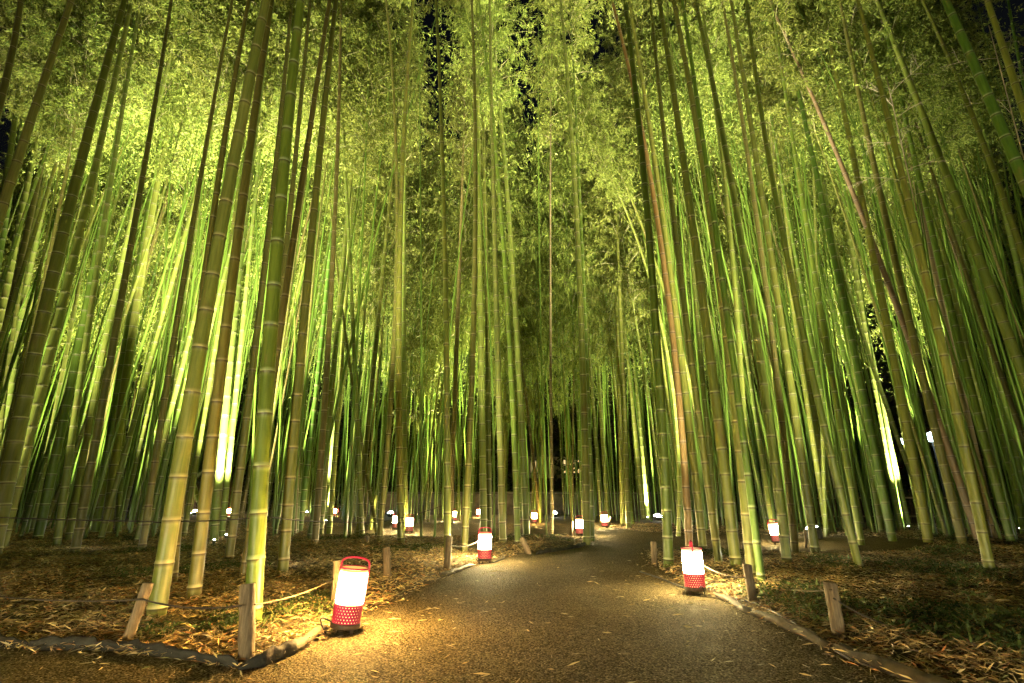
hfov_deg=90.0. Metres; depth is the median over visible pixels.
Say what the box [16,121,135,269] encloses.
bamboo
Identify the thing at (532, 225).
bamboo
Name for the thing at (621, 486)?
bamboo
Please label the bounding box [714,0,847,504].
bamboo
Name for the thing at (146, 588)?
wooden stake
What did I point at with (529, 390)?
bamboo
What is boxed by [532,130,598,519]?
bamboo
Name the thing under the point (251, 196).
bamboo
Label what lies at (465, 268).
bamboo
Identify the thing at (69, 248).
bamboo
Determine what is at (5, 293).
bamboo
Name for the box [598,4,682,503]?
bamboo
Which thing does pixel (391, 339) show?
bamboo
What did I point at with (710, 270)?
bamboo
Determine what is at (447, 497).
bamboo
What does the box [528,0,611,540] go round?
bamboo
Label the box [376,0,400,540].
bamboo
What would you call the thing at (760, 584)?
rope
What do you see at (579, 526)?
lantern
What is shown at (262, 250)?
bamboo
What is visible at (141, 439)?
bamboo
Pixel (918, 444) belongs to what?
bamboo
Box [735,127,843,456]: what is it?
bamboo
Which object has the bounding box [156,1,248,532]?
bamboo
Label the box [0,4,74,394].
bamboo
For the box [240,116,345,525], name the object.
bamboo
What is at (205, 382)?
bamboo
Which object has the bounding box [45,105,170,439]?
bamboo
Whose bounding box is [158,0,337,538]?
bamboo
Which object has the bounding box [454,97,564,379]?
bamboo
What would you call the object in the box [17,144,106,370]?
bamboo
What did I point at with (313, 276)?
bamboo
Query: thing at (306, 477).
bamboo
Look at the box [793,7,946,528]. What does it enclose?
bamboo
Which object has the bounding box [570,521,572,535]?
wooden stake
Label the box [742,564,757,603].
wooden stake
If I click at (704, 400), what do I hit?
bamboo
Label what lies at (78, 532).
bamboo
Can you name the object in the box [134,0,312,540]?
bamboo
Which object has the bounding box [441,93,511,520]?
bamboo
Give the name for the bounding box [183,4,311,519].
bamboo
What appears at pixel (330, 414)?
bamboo
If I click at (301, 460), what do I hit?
bamboo
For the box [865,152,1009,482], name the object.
bamboo
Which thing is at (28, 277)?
bamboo
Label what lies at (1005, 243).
bamboo
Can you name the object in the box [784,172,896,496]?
bamboo
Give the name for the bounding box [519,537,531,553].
wooden stake
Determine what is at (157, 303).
bamboo
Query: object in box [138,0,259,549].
bamboo
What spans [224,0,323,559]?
bamboo
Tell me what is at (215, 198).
bamboo
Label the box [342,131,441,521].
bamboo
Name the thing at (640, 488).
bamboo
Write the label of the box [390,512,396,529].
lantern
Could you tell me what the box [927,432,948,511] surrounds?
street lamp
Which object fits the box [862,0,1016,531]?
bamboo
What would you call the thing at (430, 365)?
bamboo
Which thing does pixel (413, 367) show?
bamboo
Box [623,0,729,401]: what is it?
bamboo
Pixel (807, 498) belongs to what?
bamboo
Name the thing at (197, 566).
bamboo
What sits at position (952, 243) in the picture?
bamboo
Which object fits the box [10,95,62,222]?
bamboo
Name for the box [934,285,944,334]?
bamboo
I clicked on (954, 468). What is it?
bamboo
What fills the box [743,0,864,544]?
bamboo
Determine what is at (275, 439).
bamboo
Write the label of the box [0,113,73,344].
bamboo
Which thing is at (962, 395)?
bamboo
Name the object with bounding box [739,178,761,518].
bamboo
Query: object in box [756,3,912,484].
bamboo
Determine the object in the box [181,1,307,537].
bamboo
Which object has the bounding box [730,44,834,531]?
bamboo
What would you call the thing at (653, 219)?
bamboo
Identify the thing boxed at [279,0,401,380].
bamboo
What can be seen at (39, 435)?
bamboo
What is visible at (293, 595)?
rope
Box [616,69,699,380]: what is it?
bamboo
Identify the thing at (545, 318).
bamboo
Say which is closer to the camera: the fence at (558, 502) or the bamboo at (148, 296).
the bamboo at (148, 296)
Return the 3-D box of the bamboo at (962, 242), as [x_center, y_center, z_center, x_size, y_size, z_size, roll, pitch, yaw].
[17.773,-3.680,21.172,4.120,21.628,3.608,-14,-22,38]
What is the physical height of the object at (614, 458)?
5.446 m
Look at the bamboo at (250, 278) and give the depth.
21.51 m
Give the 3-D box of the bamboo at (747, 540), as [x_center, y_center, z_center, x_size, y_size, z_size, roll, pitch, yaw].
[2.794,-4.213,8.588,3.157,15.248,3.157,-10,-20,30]
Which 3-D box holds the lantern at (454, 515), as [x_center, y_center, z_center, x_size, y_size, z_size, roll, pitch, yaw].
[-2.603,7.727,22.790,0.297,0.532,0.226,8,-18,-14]
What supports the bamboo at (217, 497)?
on the ground at (558, 519)
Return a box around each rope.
[0,516,370,522]
[0,596,241,608]
[254,578,333,604]
[388,505,442,520]
[704,565,831,591]
[833,597,891,626]
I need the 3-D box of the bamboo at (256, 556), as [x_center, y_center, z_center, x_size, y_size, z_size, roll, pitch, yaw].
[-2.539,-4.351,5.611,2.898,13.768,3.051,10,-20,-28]
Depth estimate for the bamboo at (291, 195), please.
10.10 m
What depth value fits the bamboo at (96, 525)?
15.40 m
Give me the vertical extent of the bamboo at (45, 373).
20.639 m
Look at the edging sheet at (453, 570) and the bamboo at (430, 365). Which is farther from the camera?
the bamboo at (430, 365)
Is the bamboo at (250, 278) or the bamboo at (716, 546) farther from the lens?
the bamboo at (250, 278)
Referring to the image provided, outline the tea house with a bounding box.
[517,440,595,491]
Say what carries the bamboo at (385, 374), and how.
on the ground at (558, 519)
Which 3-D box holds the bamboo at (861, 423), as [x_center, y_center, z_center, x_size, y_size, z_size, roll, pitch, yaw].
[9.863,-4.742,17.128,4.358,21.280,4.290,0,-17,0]
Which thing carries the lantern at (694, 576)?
on the path
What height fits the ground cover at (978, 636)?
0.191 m
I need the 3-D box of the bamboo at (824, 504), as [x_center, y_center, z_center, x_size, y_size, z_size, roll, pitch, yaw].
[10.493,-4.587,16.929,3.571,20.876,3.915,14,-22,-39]
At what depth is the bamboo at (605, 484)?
23.67 m
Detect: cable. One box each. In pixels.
[639,571,683,587]
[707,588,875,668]
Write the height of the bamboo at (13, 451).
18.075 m
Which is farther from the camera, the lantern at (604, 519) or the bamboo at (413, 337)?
the bamboo at (413, 337)
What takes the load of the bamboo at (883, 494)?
on the ground at (558, 519)
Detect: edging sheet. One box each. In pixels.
[0,633,239,667]
[238,638,296,669]
[296,625,328,651]
[440,563,473,577]
[535,542,585,554]
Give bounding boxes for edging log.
[713,592,751,614]
[750,610,834,652]
[832,643,951,682]
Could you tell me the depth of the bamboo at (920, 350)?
18.70 m
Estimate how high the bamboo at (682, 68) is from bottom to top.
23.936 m
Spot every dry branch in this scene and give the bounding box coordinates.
[847,52,967,210]
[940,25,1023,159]
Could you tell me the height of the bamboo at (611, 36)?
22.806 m
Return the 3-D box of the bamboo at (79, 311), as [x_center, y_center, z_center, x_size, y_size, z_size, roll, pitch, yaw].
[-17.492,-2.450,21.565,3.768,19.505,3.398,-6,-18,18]
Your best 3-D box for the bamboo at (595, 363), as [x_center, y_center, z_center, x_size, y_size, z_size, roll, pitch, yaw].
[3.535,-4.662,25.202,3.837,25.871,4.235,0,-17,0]
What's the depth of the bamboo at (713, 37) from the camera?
15.80 m
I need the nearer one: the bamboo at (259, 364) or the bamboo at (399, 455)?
the bamboo at (399, 455)
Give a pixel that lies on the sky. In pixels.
(429, 18)
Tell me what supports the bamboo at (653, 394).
on the ground at (558, 519)
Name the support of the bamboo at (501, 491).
on the ground at (558, 519)
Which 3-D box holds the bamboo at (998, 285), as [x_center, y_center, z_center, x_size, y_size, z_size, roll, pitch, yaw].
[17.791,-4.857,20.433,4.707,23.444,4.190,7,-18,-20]
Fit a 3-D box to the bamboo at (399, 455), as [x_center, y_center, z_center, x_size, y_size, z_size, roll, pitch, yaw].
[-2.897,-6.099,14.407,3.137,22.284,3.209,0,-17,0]
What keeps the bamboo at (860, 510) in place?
on the ground at (558, 519)
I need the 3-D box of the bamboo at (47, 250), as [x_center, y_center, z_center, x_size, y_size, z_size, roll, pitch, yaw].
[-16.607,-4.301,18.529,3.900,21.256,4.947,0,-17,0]
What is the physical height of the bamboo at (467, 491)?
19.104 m
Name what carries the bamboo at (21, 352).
on the ground at (558, 519)
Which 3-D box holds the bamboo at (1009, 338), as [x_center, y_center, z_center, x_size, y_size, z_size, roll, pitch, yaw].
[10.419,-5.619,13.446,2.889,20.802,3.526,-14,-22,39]
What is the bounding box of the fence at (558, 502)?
[356,492,715,514]
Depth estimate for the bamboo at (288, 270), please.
7.87 m
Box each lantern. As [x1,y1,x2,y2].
[320,556,370,633]
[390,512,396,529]
[405,514,413,533]
[453,511,456,520]
[476,527,491,563]
[530,510,536,523]
[574,515,582,535]
[599,512,607,527]
[681,540,705,595]
[767,519,779,544]
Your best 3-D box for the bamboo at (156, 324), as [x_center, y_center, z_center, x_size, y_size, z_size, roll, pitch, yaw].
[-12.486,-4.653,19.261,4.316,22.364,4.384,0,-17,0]
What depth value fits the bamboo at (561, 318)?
24.29 m
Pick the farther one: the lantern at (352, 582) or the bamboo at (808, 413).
the bamboo at (808, 413)
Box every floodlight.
[387,511,392,516]
[653,514,661,519]
[805,526,822,538]
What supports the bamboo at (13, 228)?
on the ground at (558, 519)
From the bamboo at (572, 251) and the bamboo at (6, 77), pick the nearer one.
the bamboo at (6, 77)
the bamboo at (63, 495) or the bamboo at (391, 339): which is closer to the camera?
the bamboo at (63, 495)
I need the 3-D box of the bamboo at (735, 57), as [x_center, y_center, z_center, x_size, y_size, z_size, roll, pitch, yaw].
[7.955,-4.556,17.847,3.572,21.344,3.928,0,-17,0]
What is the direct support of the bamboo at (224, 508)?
on the ground at (558, 519)
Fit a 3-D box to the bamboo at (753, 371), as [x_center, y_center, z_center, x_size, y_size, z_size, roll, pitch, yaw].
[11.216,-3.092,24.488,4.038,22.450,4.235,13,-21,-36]
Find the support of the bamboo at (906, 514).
on the ground at (558, 519)
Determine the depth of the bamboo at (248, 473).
16.59 m
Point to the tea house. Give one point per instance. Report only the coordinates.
(547, 446)
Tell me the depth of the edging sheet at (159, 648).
3.36 m
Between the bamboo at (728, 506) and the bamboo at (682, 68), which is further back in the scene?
the bamboo at (682, 68)
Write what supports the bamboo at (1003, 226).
on the ground at (558, 519)
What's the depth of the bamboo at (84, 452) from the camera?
13.09 m
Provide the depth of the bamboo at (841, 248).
21.21 m
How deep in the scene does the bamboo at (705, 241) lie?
24.26 m
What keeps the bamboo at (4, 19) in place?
on the ground at (558, 519)
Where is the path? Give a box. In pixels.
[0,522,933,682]
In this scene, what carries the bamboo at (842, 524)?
on the ground at (558, 519)
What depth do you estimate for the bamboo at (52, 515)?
23.77 m
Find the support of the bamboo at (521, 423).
on the ground at (558, 519)
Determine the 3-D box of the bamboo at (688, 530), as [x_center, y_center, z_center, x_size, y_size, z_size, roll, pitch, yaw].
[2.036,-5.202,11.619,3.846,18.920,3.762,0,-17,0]
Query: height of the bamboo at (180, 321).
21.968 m
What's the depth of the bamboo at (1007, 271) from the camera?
18.21 m
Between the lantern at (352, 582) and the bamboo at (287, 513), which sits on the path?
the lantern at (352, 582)
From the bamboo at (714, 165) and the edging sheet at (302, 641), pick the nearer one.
the edging sheet at (302, 641)
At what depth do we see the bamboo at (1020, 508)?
16.24 m
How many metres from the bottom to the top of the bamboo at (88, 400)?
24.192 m
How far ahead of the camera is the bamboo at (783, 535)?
8.85 m
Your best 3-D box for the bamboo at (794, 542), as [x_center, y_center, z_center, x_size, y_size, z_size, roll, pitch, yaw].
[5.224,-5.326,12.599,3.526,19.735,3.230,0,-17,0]
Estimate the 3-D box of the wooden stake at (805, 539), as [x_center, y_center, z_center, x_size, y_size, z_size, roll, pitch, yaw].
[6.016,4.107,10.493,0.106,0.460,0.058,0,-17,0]
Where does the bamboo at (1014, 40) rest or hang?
on the ground at (558, 519)
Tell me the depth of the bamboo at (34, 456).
23.81 m
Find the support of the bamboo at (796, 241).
on the ground at (558, 519)
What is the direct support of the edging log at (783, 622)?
on the ground at (558, 519)
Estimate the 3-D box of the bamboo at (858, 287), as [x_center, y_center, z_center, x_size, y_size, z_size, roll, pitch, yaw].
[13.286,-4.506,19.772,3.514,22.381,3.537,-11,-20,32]
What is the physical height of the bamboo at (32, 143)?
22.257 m
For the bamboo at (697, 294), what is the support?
on the ground at (558, 519)
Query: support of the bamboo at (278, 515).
on the ground at (558, 519)
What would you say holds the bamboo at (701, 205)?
on the ground at (558, 519)
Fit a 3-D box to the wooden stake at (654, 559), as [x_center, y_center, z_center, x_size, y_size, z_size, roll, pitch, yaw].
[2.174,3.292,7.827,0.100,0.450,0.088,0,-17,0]
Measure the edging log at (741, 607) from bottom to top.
0.059 m
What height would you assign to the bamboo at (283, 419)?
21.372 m
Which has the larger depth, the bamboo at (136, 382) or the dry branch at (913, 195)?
the bamboo at (136, 382)
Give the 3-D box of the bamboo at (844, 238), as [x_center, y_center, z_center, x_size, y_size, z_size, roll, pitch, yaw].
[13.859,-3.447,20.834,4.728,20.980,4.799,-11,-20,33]
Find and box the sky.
[0,0,1023,500]
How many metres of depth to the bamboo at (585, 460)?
12.45 m
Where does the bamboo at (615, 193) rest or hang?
on the ground at (558, 519)
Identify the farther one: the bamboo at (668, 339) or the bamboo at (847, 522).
the bamboo at (668, 339)
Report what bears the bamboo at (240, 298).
on the ground at (558, 519)
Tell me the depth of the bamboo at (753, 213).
27.00 m
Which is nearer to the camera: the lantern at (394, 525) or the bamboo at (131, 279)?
the lantern at (394, 525)
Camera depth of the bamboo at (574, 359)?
22.88 m
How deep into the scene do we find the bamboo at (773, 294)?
24.36 m
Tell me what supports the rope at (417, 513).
attached to the bamboo at (399, 455)
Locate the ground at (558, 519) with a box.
[0,500,1023,682]
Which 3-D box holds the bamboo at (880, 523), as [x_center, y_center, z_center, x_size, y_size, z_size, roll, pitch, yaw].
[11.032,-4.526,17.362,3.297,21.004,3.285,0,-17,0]
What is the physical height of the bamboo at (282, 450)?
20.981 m
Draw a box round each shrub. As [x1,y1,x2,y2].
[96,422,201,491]
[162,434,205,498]
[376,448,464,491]
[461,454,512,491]
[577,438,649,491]
[728,445,767,510]
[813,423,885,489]
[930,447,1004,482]
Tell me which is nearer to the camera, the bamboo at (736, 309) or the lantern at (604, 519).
the bamboo at (736, 309)
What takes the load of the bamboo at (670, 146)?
on the ground at (558, 519)
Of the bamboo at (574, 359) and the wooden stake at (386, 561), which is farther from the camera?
the bamboo at (574, 359)
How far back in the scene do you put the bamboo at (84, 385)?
25.31 m
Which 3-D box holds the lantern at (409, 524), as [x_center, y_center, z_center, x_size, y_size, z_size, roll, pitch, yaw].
[-2.979,5.268,14.786,0.271,0.532,0.226,16,-23,-41]
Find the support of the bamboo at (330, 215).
on the ground at (558, 519)
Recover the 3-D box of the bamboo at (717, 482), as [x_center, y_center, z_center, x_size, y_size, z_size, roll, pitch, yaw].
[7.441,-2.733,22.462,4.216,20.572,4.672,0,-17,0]
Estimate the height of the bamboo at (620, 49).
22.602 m
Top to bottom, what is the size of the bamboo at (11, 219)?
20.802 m
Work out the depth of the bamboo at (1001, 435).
15.31 m
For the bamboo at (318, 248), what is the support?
on the ground at (558, 519)
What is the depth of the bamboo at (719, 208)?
20.85 m
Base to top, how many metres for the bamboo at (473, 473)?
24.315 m
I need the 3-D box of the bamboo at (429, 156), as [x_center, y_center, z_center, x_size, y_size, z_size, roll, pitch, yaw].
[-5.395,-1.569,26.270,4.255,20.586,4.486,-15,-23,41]
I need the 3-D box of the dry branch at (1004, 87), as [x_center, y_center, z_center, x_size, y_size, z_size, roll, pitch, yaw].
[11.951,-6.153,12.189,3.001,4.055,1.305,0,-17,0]
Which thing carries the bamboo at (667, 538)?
on the ground at (558, 519)
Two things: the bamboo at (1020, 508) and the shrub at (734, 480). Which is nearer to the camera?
the bamboo at (1020, 508)
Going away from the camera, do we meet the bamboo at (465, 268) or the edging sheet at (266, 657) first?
the edging sheet at (266, 657)
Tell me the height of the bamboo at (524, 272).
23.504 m
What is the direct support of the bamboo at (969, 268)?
on the ground at (558, 519)
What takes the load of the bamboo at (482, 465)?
on the ground at (558, 519)
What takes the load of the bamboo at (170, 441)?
on the ground at (558, 519)
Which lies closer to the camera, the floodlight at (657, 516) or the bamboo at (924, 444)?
the bamboo at (924, 444)
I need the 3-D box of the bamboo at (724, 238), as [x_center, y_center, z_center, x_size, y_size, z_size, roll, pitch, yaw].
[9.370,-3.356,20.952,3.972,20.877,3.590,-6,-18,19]
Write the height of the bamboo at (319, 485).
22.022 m
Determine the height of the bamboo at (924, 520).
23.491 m
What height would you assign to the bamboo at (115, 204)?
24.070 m
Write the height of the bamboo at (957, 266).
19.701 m
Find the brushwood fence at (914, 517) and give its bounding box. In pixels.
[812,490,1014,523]
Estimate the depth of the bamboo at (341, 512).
25.68 m
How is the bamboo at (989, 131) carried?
on the ground at (558, 519)
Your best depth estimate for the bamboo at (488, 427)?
16.16 m
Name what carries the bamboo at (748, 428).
on the ground at (558, 519)
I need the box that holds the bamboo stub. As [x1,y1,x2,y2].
[368,495,376,529]
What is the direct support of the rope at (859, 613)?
attached to the wooden stake at (836, 619)
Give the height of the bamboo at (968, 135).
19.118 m
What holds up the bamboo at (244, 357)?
on the ground at (558, 519)
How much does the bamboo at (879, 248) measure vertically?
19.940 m
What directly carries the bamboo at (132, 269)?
on the ground at (558, 519)
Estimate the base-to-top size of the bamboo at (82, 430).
17.412 m
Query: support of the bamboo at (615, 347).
on the ground at (558, 519)
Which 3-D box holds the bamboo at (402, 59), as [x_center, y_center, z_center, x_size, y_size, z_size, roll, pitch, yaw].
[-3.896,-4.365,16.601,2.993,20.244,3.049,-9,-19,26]
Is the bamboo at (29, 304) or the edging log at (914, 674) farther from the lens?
the bamboo at (29, 304)
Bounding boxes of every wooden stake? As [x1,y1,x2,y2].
[122,582,153,640]
[238,583,255,665]
[331,559,341,607]
[382,546,391,578]
[443,535,451,568]
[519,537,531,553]
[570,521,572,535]
[650,541,657,566]
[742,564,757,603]
[804,530,806,547]
[823,581,845,638]
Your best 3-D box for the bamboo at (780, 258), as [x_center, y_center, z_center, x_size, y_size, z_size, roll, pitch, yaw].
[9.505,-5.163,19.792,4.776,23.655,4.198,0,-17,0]
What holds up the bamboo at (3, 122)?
on the ground at (558, 519)
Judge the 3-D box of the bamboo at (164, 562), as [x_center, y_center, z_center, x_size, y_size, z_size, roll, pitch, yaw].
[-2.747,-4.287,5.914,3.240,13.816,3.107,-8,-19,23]
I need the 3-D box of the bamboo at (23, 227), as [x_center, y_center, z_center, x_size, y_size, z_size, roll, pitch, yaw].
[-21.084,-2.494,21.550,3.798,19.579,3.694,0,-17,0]
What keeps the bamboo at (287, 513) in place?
on the ground at (558, 519)
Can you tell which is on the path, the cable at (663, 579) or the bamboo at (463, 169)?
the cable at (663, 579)
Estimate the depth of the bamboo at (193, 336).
17.26 m
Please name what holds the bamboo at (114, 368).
on the ground at (558, 519)
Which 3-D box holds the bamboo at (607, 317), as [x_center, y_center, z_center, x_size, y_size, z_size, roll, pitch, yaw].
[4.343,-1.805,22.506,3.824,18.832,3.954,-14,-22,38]
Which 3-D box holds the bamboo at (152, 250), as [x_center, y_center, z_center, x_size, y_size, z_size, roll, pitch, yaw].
[-13.223,-5.352,20.505,5.465,24.428,4.448,0,-17,0]
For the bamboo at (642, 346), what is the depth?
23.23 m
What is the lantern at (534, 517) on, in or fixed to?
on the path
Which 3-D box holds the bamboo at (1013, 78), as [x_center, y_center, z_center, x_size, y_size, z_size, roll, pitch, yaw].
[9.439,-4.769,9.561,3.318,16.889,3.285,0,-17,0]
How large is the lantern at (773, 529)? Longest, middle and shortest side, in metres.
0.532 x 0.297 x 0.226 m
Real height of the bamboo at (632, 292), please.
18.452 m
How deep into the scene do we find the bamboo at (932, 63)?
16.75 m
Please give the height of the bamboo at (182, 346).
23.938 m
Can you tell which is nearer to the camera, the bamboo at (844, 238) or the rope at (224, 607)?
the rope at (224, 607)
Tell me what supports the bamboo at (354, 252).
on the ground at (558, 519)
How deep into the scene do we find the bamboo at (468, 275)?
24.94 m
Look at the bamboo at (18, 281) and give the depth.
15.52 m
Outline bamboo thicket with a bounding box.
[0,0,1023,540]
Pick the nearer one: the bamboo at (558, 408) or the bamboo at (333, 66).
the bamboo at (333, 66)
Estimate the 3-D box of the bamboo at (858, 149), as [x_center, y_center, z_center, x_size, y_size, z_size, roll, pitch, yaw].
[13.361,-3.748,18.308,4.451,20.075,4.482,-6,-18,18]
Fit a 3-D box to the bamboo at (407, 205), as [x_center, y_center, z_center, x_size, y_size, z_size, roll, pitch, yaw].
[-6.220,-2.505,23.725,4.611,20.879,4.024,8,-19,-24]
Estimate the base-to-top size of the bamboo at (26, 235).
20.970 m
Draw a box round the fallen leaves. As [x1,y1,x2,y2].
[0,560,861,682]
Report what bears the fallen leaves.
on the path
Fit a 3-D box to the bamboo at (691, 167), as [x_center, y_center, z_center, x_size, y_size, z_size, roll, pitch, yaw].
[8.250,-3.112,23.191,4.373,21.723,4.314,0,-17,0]
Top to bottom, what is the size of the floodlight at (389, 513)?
0.447 m
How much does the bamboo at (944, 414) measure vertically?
23.905 m
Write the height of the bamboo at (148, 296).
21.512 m
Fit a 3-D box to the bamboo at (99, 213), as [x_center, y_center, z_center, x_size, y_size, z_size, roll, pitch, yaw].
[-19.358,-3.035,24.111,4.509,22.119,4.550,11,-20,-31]
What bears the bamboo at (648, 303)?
on the ground at (558, 519)
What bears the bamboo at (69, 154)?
on the ground at (558, 519)
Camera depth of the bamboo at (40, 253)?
22.09 m
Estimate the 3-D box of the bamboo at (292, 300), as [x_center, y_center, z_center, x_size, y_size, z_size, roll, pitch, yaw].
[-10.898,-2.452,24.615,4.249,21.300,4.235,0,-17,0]
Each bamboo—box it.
[0,0,55,270]
[0,0,63,119]
[0,0,76,193]
[0,0,116,233]
[0,0,129,372]
[0,0,150,349]
[0,0,150,456]
[0,0,157,293]
[0,0,177,467]
[0,0,212,555]
[0,3,90,330]
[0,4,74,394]
[0,4,152,410]
[0,5,125,227]
[0,11,129,451]
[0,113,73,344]
[0,135,107,313]
[0,145,62,374]
[1,2,74,236]
[1,140,120,376]
[2,26,80,443]
[3,0,161,549]
[4,5,62,188]
[5,156,65,284]
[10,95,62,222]
[12,144,132,349]
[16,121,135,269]
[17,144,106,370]
[18,0,238,536]
[18,19,142,356]
[20,130,149,521]
[21,132,134,521]
[22,150,117,343]
[22,212,61,505]
[25,0,177,528]
[26,138,192,473]
[27,1,198,504]
[29,0,167,531]
[32,0,195,539]
[45,2,222,343]
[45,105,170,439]
[46,6,217,525]
[46,92,168,308]
[50,210,185,520]
[51,138,141,389]
[52,3,158,546]
[57,6,158,289]
[62,94,158,354]
[64,0,234,540]
[64,57,228,529]
[66,133,186,433]
[67,137,174,499]
[69,12,164,486]
[70,0,187,553]
[70,333,100,409]
[76,8,236,516]
[80,110,197,352]
[81,136,210,390]
[89,0,236,529]
[90,1,218,532]
[98,0,307,538]
[103,0,229,534]
[114,1,221,533]
[114,134,184,519]
[115,6,221,502]
[122,115,264,526]
[128,137,212,429]
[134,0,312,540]
[137,153,241,507]
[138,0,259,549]
[141,9,319,488]
[146,0,270,619]
[148,0,350,536]
[150,35,247,529]
[151,177,211,380]
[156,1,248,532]
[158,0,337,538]
[172,0,284,580]
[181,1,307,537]
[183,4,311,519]
[184,124,271,425]
[186,0,295,599]
[186,109,273,486]
[193,160,291,495]
[201,130,271,418]
[205,123,311,467]
[209,4,294,541]
[217,130,327,450]
[219,1,320,536]
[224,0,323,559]
[235,152,302,374]
[237,0,401,528]
[239,0,362,576]
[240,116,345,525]
[241,0,379,427]
[245,0,304,623]
[246,154,330,458]
[250,156,297,427]
[267,130,377,521]
[268,145,348,494]
[268,181,347,506]
[269,0,393,534]
[269,2,359,477]
[271,160,348,518]
[273,0,326,409]
[274,0,429,534]
[277,0,369,573]
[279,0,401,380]
[284,23,398,354]
[294,0,384,534]
[295,0,432,538]
[297,2,368,532]
[297,10,385,531]
[301,83,377,534]
[311,0,365,543]
[315,13,401,533]
[319,0,413,534]
[320,85,419,519]
[323,123,412,522]
[325,130,370,519]
[334,157,417,519]
[335,140,435,520]
[336,104,428,502]
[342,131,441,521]
[346,102,425,518]
[352,177,425,518]
[353,142,448,519]
[355,0,436,533]
[357,112,454,516]
[372,4,437,528]
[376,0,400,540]
[382,130,461,514]
[392,103,457,519]
[395,0,423,542]
[406,67,472,518]
[416,63,519,520]
[418,91,523,521]
[421,0,461,554]
[427,0,520,534]
[433,0,510,531]
[433,39,496,526]
[439,0,477,552]
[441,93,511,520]
[442,0,545,536]
[448,109,528,519]
[454,0,520,542]
[454,60,546,522]
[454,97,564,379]
[464,81,561,483]
[472,95,553,480]
[480,0,506,543]
[488,95,563,520]
[497,90,569,521]
[498,93,570,520]
[504,0,589,533]
[506,93,571,518]
[512,33,597,517]
[519,28,612,523]
[526,37,681,535]
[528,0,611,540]
[532,0,590,544]
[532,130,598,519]
[536,70,602,418]
[536,78,617,520]
[536,101,598,519]
[544,29,718,531]
[546,44,620,520]
[561,97,609,519]
[565,128,638,523]
[567,92,696,491]
[569,53,638,524]
[577,9,638,527]
[578,0,673,567]
[578,0,692,546]
[585,106,625,521]
[586,119,672,458]
[586,135,686,395]
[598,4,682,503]
[599,2,689,372]
[601,232,649,519]
[602,221,645,518]
[605,1,706,550]
[605,68,695,511]
[608,209,700,514]
[609,2,732,431]
[610,62,705,318]
[613,0,756,576]
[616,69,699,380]
[618,106,704,525]
[619,0,741,566]
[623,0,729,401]
[623,137,676,398]
[625,284,690,403]
[627,0,722,563]
[629,115,706,514]
[633,0,718,532]
[635,3,768,529]
[637,0,765,582]
[639,1,766,530]
[653,0,773,540]
[654,98,721,518]
[660,38,763,417]
[663,0,791,561]
[667,118,723,317]
[669,0,788,529]
[679,128,720,359]
[683,142,757,327]
[684,0,747,441]
[685,137,781,495]
[687,0,799,554]
[689,96,801,501]
[689,153,763,499]
[690,1,840,470]
[697,102,793,344]
[704,25,844,530]
[705,0,863,568]
[707,0,977,540]
[709,116,778,521]
[711,0,819,552]
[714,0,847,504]
[718,0,883,517]
[721,24,829,533]
[726,145,798,392]
[730,0,947,535]
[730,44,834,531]
[732,127,789,344]
[735,2,864,526]
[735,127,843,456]
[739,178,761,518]
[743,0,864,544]
[746,0,896,540]
[752,159,836,412]
[753,3,859,536]
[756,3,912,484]
[762,0,995,571]
[769,4,884,532]
[770,140,891,502]
[779,123,892,497]
[784,0,946,532]
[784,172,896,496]
[788,16,915,290]
[789,0,933,542]
[789,0,992,538]
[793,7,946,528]
[801,144,817,351]
[802,0,967,543]
[803,100,911,528]
[811,4,906,528]
[813,147,924,482]
[820,18,920,529]
[825,64,964,516]
[829,2,970,534]
[832,0,1023,448]
[840,0,997,537]
[843,0,1023,394]
[845,0,1023,456]
[845,100,960,403]
[851,0,1023,349]
[857,1,1015,541]
[857,155,965,357]
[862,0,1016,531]
[862,162,948,425]
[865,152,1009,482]
[868,1,1023,398]
[875,0,1023,507]
[876,0,1023,269]
[880,70,1023,534]
[885,147,998,333]
[887,179,1001,446]
[893,16,1018,523]
[896,7,1023,429]
[897,0,1023,197]
[908,0,1023,310]
[919,11,1023,328]
[923,0,1023,277]
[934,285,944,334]
[935,29,1006,311]
[944,145,1023,346]
[961,22,1021,287]
[963,249,1015,385]
[968,0,1023,93]
[974,0,1023,124]
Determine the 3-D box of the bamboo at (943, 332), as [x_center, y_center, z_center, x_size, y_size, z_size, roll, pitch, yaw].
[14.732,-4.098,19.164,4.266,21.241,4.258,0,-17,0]
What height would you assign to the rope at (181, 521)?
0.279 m
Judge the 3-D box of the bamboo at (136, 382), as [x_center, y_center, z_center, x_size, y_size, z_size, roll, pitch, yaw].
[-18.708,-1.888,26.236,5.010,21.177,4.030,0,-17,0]
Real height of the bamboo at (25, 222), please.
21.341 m
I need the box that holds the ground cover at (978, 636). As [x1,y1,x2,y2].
[87,529,1023,654]
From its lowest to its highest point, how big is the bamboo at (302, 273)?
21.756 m
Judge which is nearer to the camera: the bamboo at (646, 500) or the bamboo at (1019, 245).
the bamboo at (1019, 245)

